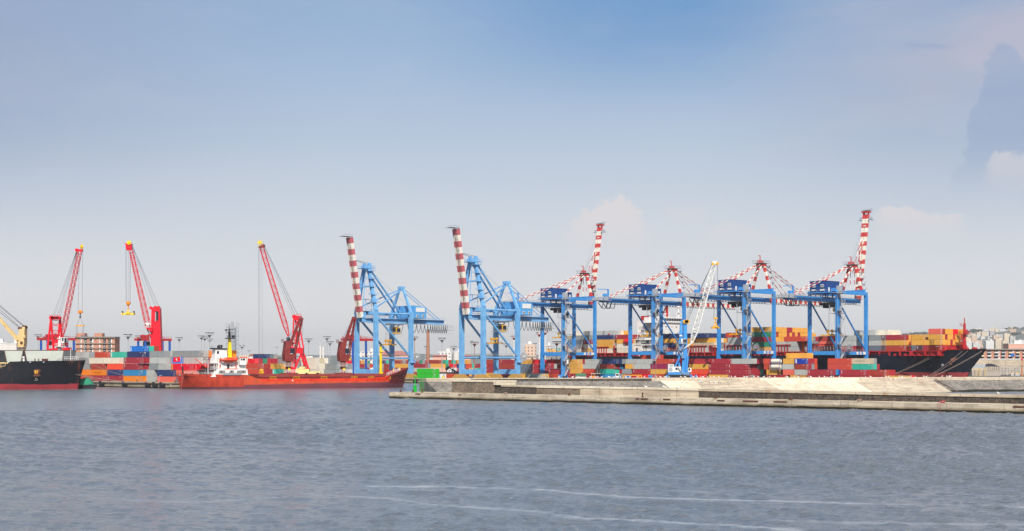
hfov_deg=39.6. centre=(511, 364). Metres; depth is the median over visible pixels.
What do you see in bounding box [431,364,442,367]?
container
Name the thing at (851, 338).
container
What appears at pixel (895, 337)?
container
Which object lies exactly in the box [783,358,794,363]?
container
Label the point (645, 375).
container
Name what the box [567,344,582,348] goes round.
container
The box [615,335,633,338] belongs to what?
container
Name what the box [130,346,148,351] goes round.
container
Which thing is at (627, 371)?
container
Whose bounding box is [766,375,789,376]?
container
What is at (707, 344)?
container
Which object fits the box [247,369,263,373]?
container
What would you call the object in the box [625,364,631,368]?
container
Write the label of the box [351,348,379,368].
terminal building
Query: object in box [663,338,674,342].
container
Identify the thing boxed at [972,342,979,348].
apartment block
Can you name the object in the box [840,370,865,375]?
container
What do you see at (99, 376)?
container
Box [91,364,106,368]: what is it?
container
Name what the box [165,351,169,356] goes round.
door
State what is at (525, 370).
container
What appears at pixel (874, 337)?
container
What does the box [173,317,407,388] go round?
cargo ship
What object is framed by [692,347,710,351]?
container
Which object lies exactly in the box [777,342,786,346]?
container
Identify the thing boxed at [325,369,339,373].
container
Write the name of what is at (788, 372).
container
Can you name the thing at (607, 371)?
container
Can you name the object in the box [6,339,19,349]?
office building
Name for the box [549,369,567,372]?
container
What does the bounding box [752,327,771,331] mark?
container
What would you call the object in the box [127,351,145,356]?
container
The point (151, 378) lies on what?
container
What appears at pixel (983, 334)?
hillside house
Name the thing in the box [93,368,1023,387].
ground
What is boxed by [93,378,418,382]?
quay kerb
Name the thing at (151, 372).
container
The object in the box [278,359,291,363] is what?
container
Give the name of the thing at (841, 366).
container
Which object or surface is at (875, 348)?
container
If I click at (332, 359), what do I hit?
hills
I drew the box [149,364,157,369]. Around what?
container
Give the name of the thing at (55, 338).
yard gantry
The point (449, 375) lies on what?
container
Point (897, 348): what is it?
container
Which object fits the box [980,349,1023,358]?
apartment row
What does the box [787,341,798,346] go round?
container
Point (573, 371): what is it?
container
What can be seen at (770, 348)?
container
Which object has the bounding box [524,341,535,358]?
apartment block
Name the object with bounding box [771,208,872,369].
gantry crane
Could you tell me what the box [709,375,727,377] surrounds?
container
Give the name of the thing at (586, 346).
container
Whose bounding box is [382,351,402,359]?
warehouse
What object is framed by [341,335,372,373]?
yard gantry
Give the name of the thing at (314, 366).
container
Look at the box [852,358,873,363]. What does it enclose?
container
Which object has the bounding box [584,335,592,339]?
container
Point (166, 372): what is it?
container
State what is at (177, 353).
container
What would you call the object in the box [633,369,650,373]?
container
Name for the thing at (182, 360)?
container
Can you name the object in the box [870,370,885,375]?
container
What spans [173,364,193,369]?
container
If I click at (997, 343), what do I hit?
apartment block
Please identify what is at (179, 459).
water
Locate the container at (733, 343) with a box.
[726,342,746,346]
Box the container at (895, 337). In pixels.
[881,335,905,339]
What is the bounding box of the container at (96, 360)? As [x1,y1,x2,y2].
[89,358,106,363]
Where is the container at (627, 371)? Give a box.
[622,369,632,373]
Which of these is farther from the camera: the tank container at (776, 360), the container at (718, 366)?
the container at (718, 366)
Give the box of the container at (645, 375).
[632,374,650,377]
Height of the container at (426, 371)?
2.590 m
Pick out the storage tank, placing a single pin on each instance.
(456, 355)
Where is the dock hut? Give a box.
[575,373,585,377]
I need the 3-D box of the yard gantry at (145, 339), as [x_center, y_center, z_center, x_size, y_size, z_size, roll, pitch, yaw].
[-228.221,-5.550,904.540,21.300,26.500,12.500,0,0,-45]
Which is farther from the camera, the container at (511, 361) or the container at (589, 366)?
the container at (511, 361)
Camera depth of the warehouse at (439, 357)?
1020.00 m
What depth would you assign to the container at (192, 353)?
585.31 m
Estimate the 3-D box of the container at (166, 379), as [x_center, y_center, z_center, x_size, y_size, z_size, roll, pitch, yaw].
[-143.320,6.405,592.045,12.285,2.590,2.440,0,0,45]
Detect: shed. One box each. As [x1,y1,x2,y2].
[439,372,453,377]
[968,364,999,375]
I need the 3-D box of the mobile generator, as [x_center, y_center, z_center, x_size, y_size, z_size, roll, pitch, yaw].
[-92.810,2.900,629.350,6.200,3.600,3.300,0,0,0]
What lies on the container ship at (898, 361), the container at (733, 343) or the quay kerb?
the container at (733, 343)
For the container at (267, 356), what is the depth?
776.83 m
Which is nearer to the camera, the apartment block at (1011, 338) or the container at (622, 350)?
the container at (622, 350)
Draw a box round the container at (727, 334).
[726,333,736,336]
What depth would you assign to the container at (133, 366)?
613.24 m
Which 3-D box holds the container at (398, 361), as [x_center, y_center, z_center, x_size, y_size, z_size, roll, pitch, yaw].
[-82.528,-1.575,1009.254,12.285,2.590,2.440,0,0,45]
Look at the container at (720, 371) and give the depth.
710.40 m
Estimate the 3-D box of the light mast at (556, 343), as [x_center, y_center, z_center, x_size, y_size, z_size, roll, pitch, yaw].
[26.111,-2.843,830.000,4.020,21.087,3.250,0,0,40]
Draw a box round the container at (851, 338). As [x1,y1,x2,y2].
[841,335,863,340]
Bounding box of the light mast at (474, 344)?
[470,342,478,375]
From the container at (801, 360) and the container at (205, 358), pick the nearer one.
the container at (205, 358)
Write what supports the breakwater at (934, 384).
in the water
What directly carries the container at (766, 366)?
on the container at (773, 371)
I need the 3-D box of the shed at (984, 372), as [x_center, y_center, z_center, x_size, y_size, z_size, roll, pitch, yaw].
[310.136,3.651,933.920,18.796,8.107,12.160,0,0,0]
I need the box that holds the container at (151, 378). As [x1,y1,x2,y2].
[146,376,156,381]
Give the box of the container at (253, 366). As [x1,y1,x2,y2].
[246,364,263,368]
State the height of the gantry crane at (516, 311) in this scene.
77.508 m
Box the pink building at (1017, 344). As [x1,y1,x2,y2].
[1003,340,1023,348]
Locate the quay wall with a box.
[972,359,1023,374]
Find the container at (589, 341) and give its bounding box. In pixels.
[583,340,592,343]
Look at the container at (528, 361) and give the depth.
819.14 m
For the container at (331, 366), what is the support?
on the container at (330, 371)
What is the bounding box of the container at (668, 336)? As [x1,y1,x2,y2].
[658,334,674,338]
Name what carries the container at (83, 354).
on the container at (86, 360)
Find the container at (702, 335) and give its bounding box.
[692,333,708,337]
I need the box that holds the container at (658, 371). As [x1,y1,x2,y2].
[651,369,666,373]
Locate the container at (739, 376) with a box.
[728,375,750,377]
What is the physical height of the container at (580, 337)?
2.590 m
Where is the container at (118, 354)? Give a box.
[110,352,128,357]
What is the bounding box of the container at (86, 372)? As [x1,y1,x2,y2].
[81,369,90,374]
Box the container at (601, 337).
[597,335,614,339]
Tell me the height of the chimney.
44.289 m
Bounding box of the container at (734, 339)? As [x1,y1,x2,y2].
[728,337,746,341]
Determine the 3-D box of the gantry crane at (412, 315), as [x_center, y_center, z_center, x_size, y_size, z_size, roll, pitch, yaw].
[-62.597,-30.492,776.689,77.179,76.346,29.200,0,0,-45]
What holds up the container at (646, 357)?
on the container ship at (898, 361)
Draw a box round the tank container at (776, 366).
[769,364,782,368]
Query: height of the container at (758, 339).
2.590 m
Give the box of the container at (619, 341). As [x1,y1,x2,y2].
[617,339,634,343]
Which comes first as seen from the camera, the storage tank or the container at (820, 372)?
the container at (820, 372)
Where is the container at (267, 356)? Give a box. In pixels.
[253,354,269,358]
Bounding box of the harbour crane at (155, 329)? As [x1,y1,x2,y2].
[121,241,162,350]
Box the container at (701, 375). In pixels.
[690,374,710,377]
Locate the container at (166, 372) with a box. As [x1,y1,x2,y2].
[157,370,175,375]
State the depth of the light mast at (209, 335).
759.81 m
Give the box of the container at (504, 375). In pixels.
[500,374,510,377]
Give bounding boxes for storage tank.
[453,352,458,370]
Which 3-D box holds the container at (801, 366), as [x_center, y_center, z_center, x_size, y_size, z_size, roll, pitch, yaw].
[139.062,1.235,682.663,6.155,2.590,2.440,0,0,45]
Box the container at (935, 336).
[929,334,941,339]
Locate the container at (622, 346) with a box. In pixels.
[617,344,634,347]
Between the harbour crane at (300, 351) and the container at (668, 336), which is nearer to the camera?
the harbour crane at (300, 351)
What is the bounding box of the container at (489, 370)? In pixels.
[486,368,502,372]
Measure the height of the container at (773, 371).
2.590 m
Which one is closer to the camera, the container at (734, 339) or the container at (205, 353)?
the container at (205, 353)
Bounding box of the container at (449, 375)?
[446,374,454,377]
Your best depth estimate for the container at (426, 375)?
751.22 m
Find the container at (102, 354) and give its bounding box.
[95,352,109,357]
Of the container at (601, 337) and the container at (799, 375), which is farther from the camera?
the container at (601, 337)
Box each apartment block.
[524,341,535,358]
[546,342,552,358]
[966,341,971,348]
[970,334,976,342]
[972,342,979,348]
[984,340,993,348]
[992,334,998,340]
[994,338,1001,348]
[1003,333,1009,342]
[1009,336,1015,342]
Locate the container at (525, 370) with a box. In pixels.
[520,369,531,372]
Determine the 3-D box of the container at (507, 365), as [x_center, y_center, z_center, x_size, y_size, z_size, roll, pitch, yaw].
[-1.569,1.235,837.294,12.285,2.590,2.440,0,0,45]
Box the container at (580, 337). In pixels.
[567,335,583,339]
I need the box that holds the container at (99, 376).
[91,375,106,380]
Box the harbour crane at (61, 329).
[46,245,83,349]
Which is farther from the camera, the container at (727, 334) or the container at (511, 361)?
the container at (511, 361)
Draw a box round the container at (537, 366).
[532,364,550,368]
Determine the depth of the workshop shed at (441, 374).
775.00 m
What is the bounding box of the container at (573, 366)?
[567,364,579,368]
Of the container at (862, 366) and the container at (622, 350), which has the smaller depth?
the container at (862, 366)
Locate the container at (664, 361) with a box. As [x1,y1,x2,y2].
[653,359,673,363]
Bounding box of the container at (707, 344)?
[694,343,713,346]
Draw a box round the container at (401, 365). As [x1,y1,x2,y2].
[395,364,407,367]
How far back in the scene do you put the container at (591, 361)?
776.11 m
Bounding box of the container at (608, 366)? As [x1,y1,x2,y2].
[597,364,616,368]
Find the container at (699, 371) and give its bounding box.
[690,369,708,373]
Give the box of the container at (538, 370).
[532,369,548,372]
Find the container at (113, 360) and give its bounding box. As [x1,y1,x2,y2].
[104,358,122,362]
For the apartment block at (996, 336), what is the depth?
4750.00 m
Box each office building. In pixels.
[0,339,5,349]
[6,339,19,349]
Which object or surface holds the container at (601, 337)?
on the container at (609, 341)
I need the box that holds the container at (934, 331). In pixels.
[928,329,941,333]
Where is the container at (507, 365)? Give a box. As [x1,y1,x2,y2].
[501,364,514,367]
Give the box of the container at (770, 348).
[751,347,771,350]
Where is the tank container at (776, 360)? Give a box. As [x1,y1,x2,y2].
[771,359,781,362]
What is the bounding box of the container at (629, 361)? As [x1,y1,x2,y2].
[625,359,634,363]
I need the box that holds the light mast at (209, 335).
[205,332,213,350]
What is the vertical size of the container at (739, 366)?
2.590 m
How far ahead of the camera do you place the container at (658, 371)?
743.22 m
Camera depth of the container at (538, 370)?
805.33 m
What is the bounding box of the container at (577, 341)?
[568,340,582,343]
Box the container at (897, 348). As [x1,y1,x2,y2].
[881,345,905,350]
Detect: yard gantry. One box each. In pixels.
[37,334,75,349]
[134,335,171,363]
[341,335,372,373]
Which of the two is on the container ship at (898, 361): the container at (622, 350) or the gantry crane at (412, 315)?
the container at (622, 350)
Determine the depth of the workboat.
576.60 m
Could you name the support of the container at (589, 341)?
on the container at (586, 346)
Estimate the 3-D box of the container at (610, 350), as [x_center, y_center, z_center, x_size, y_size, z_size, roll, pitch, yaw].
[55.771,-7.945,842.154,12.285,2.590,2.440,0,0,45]
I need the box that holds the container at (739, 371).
[729,369,750,374]
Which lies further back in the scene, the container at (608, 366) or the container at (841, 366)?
the container at (608, 366)
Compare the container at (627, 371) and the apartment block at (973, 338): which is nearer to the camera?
the container at (627, 371)
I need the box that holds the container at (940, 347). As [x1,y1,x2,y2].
[928,345,941,350]
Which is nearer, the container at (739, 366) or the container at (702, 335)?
the container at (739, 366)
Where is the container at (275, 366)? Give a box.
[270,364,281,368]
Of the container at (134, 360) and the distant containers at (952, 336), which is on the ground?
the distant containers at (952, 336)
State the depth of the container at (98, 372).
636.99 m
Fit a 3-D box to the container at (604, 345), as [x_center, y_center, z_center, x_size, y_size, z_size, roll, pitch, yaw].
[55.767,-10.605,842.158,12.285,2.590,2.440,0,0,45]
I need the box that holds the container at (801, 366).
[795,364,808,368]
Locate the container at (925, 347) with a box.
[916,345,938,350]
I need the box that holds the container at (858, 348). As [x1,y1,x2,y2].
[842,346,863,350]
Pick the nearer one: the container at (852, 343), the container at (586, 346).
the container at (852, 343)
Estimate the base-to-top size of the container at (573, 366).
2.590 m
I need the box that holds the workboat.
[78,378,97,388]
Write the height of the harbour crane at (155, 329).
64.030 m
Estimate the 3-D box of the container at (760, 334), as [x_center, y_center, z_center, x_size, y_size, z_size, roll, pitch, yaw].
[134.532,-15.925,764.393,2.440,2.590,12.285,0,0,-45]
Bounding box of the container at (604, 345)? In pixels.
[597,344,614,347]
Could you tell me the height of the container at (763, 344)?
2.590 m
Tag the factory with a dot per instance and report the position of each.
(448, 352)
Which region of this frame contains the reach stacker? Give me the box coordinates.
[445,366,458,373]
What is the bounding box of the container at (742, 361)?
[732,359,753,363]
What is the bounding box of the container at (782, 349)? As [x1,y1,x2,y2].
[777,347,786,351]
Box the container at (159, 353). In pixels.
[150,351,169,356]
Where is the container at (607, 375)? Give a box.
[600,374,619,377]
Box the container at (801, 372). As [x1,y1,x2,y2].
[795,370,807,374]
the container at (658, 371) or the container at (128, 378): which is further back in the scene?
the container at (658, 371)
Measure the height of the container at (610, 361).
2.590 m
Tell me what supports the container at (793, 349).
on the container ship at (898, 361)
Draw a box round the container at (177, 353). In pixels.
[172,351,182,356]
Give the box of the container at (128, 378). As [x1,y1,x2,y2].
[124,376,142,381]
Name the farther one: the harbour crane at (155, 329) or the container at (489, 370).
the container at (489, 370)
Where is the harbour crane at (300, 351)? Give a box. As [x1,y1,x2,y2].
[257,241,309,373]
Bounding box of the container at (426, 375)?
[417,374,435,377]
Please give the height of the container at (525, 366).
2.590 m
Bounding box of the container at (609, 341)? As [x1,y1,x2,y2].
[597,339,614,343]
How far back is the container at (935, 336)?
690.99 m
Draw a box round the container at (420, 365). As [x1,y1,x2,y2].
[414,364,427,367]
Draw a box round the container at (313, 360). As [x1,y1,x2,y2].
[300,358,319,363]
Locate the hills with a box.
[152,327,1023,363]
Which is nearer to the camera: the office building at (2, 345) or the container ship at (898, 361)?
the container ship at (898, 361)
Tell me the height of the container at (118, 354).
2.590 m
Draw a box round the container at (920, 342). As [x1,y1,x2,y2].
[912,340,933,344]
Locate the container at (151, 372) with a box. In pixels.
[147,370,156,375]
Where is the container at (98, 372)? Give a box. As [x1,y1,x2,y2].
[91,370,106,374]
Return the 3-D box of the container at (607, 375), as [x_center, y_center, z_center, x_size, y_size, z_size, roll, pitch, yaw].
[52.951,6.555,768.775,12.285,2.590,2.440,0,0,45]
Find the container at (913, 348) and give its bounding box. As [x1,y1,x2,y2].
[911,345,922,350]
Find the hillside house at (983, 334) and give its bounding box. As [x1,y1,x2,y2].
[981,332,987,336]
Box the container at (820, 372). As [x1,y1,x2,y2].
[808,370,832,374]
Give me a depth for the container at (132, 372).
613.24 m
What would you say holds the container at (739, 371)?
on the container at (739, 376)
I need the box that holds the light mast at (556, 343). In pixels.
[552,341,560,358]
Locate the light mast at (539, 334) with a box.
[536,332,540,358]
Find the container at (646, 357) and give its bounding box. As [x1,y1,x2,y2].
[640,355,659,358]
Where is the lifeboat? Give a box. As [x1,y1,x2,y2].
[220,358,237,362]
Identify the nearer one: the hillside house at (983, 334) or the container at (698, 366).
the container at (698, 366)
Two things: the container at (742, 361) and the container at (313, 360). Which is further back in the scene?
the container at (742, 361)
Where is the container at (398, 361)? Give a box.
[394,360,402,363]
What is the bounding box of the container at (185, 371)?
[176,370,193,373]
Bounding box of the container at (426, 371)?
[417,369,435,373]
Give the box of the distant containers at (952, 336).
[87,327,967,381]
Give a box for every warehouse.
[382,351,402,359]
[400,352,407,359]
[433,355,447,371]
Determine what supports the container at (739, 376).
on the ground
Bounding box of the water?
[0,383,1023,530]
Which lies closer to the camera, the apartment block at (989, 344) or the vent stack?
the vent stack
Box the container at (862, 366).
[852,364,873,369]
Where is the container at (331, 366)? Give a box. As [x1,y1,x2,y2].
[325,364,339,368]
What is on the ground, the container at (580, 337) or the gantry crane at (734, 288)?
the gantry crane at (734, 288)
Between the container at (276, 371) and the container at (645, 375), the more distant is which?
the container at (645, 375)
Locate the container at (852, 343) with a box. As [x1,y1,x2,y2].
[842,341,863,345]
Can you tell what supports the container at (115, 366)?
on the container at (118, 372)
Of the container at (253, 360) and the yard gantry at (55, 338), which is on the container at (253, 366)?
the container at (253, 360)
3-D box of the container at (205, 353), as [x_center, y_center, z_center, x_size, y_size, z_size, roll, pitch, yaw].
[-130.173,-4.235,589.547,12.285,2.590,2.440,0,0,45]
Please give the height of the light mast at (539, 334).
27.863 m
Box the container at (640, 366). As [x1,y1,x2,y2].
[632,364,649,368]
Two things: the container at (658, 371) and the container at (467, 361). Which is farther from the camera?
the container at (467, 361)
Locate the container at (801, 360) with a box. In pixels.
[795,358,807,363]
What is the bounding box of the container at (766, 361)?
[763,359,776,363]
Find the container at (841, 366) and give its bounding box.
[828,364,851,369]
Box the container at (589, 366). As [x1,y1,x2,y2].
[583,364,599,368]
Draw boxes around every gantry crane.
[339,234,453,377]
[445,225,554,377]
[503,222,604,377]
[587,261,735,377]
[677,255,821,358]
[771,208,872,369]
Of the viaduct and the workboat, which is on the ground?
the viaduct
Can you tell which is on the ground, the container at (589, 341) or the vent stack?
the vent stack
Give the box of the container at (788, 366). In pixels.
[783,364,794,368]
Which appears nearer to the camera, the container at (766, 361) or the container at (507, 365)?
the container at (766, 361)
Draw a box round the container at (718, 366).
[709,364,727,368]
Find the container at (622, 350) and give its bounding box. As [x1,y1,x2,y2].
[617,348,634,352]
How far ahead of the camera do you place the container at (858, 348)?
721.50 m
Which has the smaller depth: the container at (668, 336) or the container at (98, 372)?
the container at (98, 372)
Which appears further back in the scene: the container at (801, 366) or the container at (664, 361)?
the container at (664, 361)
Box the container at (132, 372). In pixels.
[123,370,142,375]
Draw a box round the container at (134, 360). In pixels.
[124,357,143,362]
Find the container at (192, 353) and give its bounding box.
[183,351,202,356]
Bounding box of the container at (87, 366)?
[83,364,90,368]
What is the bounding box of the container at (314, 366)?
[300,364,319,368]
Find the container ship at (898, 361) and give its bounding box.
[567,305,985,376]
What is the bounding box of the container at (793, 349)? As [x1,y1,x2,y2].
[788,347,798,351]
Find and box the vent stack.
[319,346,323,363]
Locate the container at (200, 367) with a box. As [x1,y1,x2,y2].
[197,364,206,369]
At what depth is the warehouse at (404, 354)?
1120.00 m
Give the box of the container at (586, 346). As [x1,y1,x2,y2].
[583,344,592,348]
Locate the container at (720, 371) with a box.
[709,369,728,374]
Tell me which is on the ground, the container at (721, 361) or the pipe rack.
the pipe rack
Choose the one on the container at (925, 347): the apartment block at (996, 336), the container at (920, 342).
the container at (920, 342)
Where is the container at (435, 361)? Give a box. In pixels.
[428,360,442,363]
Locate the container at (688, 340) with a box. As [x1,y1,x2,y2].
[675,338,694,342]
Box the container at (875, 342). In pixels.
[869,340,887,345]
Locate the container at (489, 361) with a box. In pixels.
[486,360,499,363]
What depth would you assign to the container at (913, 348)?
698.16 m
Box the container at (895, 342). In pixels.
[882,340,905,345]
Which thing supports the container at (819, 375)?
on the ground
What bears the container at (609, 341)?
on the container at (604, 345)
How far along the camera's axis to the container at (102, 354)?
651.61 m
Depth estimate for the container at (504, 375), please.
805.75 m
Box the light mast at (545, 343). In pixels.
[544,332,546,358]
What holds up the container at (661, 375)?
on the ground
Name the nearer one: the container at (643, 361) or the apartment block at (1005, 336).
the container at (643, 361)
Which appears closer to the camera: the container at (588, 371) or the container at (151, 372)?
the container at (151, 372)
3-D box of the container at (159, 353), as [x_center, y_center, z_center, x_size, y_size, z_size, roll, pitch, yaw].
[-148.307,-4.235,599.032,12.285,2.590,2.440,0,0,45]
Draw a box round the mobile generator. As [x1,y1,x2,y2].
[296,367,309,373]
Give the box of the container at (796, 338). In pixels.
[785,336,806,341]
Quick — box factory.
[439,348,451,371]
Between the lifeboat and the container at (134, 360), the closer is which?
the lifeboat
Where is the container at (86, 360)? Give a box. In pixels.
[75,358,88,363]
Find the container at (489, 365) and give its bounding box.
[486,364,500,367]
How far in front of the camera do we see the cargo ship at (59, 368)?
565.37 m
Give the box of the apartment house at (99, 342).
[75,333,119,369]
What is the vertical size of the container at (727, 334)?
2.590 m
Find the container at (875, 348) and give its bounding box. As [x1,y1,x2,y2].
[869,346,885,350]
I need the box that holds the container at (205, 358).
[203,357,208,362]
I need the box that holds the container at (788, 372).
[783,369,794,374]
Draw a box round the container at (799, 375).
[790,375,806,376]
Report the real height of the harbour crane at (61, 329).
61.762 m
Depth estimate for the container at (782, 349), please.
753.03 m
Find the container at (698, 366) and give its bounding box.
[689,364,708,368]
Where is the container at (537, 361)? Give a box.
[532,359,550,363]
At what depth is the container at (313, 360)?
663.17 m
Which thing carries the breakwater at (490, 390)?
in the water
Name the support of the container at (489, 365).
on the container at (489, 370)
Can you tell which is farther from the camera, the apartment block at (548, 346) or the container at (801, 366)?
the apartment block at (548, 346)
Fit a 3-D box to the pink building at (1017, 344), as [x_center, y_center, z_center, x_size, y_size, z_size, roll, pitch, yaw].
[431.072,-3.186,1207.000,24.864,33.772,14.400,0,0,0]
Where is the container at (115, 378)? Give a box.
[107,376,123,380]
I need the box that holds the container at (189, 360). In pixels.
[184,357,202,362]
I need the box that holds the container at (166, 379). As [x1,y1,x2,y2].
[157,376,175,381]
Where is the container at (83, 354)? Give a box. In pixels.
[75,352,89,357]
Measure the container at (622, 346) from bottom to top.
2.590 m
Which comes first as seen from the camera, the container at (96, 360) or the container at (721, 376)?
the container at (96, 360)
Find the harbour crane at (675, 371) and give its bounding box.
[665,261,719,377]
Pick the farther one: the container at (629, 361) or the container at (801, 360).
the container at (629, 361)
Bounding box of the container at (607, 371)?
[596,369,615,373]
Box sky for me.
[0,0,1023,355]
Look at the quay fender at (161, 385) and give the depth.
587.54 m
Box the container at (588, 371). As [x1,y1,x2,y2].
[583,369,599,373]
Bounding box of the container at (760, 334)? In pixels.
[752,332,771,336]
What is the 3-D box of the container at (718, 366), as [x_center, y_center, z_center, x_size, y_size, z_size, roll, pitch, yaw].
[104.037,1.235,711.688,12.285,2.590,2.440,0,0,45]
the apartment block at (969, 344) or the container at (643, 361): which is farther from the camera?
the apartment block at (969, 344)
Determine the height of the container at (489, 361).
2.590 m
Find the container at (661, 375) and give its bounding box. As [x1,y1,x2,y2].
[651,374,666,377]
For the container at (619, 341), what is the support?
on the container at (622, 346)
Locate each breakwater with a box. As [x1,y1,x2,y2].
[389,380,1023,413]
[419,377,1023,392]
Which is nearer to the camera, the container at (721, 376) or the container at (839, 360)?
the container at (839, 360)
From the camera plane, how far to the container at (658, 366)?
743.46 m
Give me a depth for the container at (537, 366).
804.75 m
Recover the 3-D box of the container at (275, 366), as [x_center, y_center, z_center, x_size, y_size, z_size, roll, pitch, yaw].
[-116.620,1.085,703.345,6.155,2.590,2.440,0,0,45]
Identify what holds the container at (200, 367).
on the container
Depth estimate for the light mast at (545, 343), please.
899.86 m
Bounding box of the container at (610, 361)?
[599,359,618,363]
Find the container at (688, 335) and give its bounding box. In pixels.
[675,333,690,337]
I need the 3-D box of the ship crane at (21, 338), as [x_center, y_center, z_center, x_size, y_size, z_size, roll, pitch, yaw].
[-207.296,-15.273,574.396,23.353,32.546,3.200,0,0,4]
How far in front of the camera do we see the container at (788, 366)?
686.41 m
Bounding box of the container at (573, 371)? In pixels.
[570,369,580,373]
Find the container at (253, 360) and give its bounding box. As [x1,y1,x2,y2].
[248,358,258,363]
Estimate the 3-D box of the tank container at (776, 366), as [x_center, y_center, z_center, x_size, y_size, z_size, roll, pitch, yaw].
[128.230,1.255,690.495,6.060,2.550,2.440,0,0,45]
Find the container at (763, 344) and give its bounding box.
[751,342,771,346]
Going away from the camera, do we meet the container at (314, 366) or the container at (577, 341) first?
the container at (314, 366)
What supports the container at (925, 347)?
on the container ship at (898, 361)
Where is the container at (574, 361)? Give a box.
[569,359,579,363]
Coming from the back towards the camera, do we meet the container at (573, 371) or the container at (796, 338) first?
the container at (573, 371)
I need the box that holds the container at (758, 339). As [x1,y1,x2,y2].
[751,337,771,341]
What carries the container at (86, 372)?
on the container
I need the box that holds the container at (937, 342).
[929,340,941,344]
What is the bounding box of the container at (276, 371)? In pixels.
[272,369,283,373]
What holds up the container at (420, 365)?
on the container
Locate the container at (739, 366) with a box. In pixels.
[728,364,750,368]
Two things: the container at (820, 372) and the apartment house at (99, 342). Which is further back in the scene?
the apartment house at (99, 342)
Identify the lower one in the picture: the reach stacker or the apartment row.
the reach stacker
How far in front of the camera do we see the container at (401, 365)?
941.14 m
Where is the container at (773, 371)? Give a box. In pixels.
[767,369,779,374]
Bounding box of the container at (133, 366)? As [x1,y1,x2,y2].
[124,364,142,369]
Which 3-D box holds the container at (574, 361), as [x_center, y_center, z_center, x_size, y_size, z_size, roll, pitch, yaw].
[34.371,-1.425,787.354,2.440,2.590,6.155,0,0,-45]
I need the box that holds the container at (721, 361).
[712,359,731,363]
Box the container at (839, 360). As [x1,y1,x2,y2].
[828,358,851,363]
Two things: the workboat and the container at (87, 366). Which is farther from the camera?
the container at (87, 366)
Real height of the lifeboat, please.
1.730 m
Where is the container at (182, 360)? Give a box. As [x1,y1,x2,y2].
[172,357,183,362]
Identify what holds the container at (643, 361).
on the container at (640, 366)
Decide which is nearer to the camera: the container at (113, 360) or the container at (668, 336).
the container at (113, 360)
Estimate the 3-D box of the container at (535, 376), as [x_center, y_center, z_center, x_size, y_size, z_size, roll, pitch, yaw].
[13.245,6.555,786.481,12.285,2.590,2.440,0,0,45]
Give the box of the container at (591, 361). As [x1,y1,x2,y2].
[585,359,601,363]
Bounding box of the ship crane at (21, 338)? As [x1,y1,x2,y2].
[0,305,27,349]
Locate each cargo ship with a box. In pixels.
[0,336,84,389]
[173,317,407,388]
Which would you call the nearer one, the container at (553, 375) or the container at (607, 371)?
the container at (607, 371)
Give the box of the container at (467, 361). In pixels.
[457,360,470,363]
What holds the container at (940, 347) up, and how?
on the container ship at (898, 361)
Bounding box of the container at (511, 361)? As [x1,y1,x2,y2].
[500,359,514,363]
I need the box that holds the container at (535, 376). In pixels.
[526,374,544,377]
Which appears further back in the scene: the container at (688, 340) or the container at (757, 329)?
the container at (688, 340)
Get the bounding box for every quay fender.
[152,382,157,387]
[159,382,164,387]
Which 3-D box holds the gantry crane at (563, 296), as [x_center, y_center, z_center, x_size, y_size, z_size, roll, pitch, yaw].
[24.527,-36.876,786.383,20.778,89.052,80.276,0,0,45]
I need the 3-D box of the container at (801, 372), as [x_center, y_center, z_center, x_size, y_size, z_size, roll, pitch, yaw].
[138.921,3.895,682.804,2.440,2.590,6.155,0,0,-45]
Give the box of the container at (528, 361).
[520,359,531,363]
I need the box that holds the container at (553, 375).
[549,374,563,377]
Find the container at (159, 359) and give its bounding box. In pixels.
[150,357,169,362]
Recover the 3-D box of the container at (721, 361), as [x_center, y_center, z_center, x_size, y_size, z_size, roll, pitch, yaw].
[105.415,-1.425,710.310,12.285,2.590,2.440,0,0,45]
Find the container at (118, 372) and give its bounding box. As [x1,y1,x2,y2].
[107,370,122,375]
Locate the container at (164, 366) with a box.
[158,364,170,369]
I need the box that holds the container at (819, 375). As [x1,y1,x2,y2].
[807,375,831,376]
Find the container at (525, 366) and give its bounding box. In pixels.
[520,364,531,368]
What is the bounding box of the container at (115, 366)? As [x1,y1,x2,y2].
[107,364,123,369]
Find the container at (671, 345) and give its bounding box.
[663,343,676,347]
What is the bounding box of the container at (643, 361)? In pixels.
[635,359,652,363]
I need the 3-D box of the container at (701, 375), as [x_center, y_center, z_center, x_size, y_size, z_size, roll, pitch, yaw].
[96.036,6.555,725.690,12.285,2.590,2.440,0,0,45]
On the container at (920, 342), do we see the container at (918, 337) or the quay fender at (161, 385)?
the container at (918, 337)
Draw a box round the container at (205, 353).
[203,351,208,356]
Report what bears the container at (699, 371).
on the container at (701, 375)
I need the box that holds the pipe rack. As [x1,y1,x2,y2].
[998,367,1023,375]
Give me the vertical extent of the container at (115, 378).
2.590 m
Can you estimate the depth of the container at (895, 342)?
706.13 m
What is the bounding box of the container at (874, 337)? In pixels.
[869,335,885,339]
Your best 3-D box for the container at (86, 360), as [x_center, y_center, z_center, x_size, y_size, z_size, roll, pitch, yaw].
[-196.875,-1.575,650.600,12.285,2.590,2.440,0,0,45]
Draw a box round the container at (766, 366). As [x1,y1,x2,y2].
[764,364,776,368]
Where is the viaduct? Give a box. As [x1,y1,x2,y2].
[523,355,560,358]
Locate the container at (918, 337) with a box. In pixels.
[911,334,924,339]
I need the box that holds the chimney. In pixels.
[426,329,429,359]
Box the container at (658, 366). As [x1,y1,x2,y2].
[650,364,666,368]
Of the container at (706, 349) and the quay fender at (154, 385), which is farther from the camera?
the container at (706, 349)
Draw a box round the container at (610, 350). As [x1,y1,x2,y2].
[597,348,613,352]
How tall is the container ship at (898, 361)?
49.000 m
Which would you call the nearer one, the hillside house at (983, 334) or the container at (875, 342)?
the container at (875, 342)

